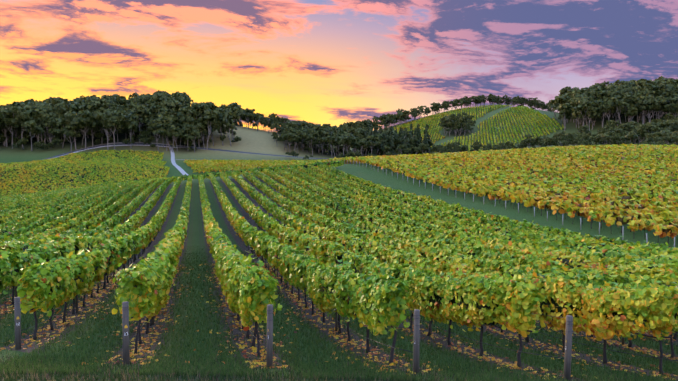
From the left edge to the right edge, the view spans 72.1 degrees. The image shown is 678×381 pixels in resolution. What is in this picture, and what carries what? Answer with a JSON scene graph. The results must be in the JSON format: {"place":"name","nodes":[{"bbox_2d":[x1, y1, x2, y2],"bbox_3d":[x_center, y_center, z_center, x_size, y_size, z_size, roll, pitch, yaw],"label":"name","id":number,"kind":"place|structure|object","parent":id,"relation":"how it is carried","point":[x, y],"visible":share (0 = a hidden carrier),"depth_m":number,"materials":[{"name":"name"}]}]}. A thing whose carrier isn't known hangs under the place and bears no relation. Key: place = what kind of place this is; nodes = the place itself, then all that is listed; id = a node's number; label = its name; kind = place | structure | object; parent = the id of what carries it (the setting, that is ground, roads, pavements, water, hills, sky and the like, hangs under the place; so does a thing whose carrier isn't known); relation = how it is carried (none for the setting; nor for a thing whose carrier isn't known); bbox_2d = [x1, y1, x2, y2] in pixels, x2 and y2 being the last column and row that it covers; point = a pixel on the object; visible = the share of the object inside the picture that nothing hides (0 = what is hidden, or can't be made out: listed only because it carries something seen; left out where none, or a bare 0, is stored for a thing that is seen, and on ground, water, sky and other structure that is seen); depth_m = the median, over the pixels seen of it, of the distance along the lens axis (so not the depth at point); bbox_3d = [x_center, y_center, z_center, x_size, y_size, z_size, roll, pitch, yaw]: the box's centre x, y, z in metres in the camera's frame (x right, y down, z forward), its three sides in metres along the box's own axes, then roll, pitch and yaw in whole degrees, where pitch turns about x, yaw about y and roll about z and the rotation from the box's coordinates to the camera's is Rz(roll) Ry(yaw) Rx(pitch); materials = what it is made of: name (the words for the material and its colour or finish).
{"place":"outdoors","nodes":[
{"label":"outdoors","id":0,"kind":"place"},
{"bbox_2d":[41,143,326,159],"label":"road asphalt","id":1,"kind":"structure","parent":0,"point":[171,146],"depth_m":386.39,"materials":[{"name":"grey asphalt"}]},
{"bbox_2d":[0,106,677,380],"bbox_3d":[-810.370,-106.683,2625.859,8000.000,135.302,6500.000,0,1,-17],"label":"terrain","id":2,"kind":"structure","parent":0,"point":[253,140],"depth_m":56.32,"materials":[{"name":"green plant"}]},
{"bbox_2d":[170,147,192,179],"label":"farm track","id":3,"kind":"structure","parent":2,"relation":"on","point":[181,170],"depth_m":326.54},
{"bbox_2d":[63,142,314,158],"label":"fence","id":4,"kind":"object","parent":2,"relation":"on","point":[155,143],"visible":0.06,"depth_m":386.03,"materials":[{"name":"grey wood"}]},
{"bbox_2d":[54,145,121,157],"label":"guard rail","id":5,"kind":"object","parent":4,"relation":"on","point":[91,148],"visible":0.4,"depth_m":376.41,"materials":[{"name":"grey metal"}]},
{"bbox_2d":[0,104,565,196],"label":"vine rows","id":6,"kind":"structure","parent":2,"relation":"on","point":[234,165],"depth_m":286.61,"materials":[{"name":"green plant"}]},
{"bbox_2d":[14,210,624,379],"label":"vineyard posts","id":7,"kind":"object","parent":2,"relation":"on","point":[416,351],"visible":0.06,"depth_m":10.10,"materials":[{"name":"grey wood"}]},
{"bbox_2d":[14,295,677,333],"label":"post wire wraps","id":8,"kind":"object","parent":7,"relation":"on","point":[398,322],"visible":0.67,"depth_m":10.22,"materials":[{"name":"grey metal"}]},
{"bbox_2d":[0,164,677,300],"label":"vine leaves","id":9,"kind":"object","parent":2,"relation":"on","point":[123,237],"visible":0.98,"depth_m":43.88,"materials":[{"name":"green plant"}]},
{"bbox_2d":[0,240,677,340],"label":"vine leaves","id":10,"kind":"object","parent":2,"relation":"on","point":[524,294],"visible":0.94,"depth_m":13.12,"materials":[{"name":"green plant"}]},
{"bbox_2d":[0,263,677,379],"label":"fallen leaves","id":11,"kind":"object","parent":2,"relation":"on","point":[514,366],"visible":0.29,"depth_m":14.80,"materials":[{"name":"plant"}]},
{"bbox_2d":[0,213,677,360],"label":"drip irrigation line","id":12,"kind":"object","parent":2,"relation":"on","point":[431,324],"visible":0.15,"depth_m":13.00,"materials":[{"name":"black"}]},
{"bbox_2d":[0,76,677,158],"bbox_3d":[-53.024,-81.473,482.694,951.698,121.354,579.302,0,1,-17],"label":"tree","id":13,"kind":"object","parent":2,"relation":"on","point":[158,110],"depth_m":403.53,"materials":[{"name":"green plant"}]},
{"bbox_2d":[0,167,677,373],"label":"vine","id":14,"kind":"object","parent":2,"relation":"on","point":[548,303],"depth_m":16.69,"materials":[{"name":"plant"}]},
{"bbox_2d":[288,143,677,243],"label":"vineyard","id":15,"kind":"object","parent":2,"relation":"on","point":[599,210],"depth_m":100.46,"materials":[{"name":"yellow plant"}]},
{"bbox_2d":[329,159,674,246],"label":"vineyard posts","id":16,"kind":"object","parent":2,"relation":"on","point":[505,204],"visible":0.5,"depth_m":71.03,"materials":[{"name":"wood"}]},
{"bbox_2d":[0,0,677,131],"label":"sky","id":17,"kind":"structure","parent":0,"point":[333,62],"materials":[{"name":"orange"}]}
]}

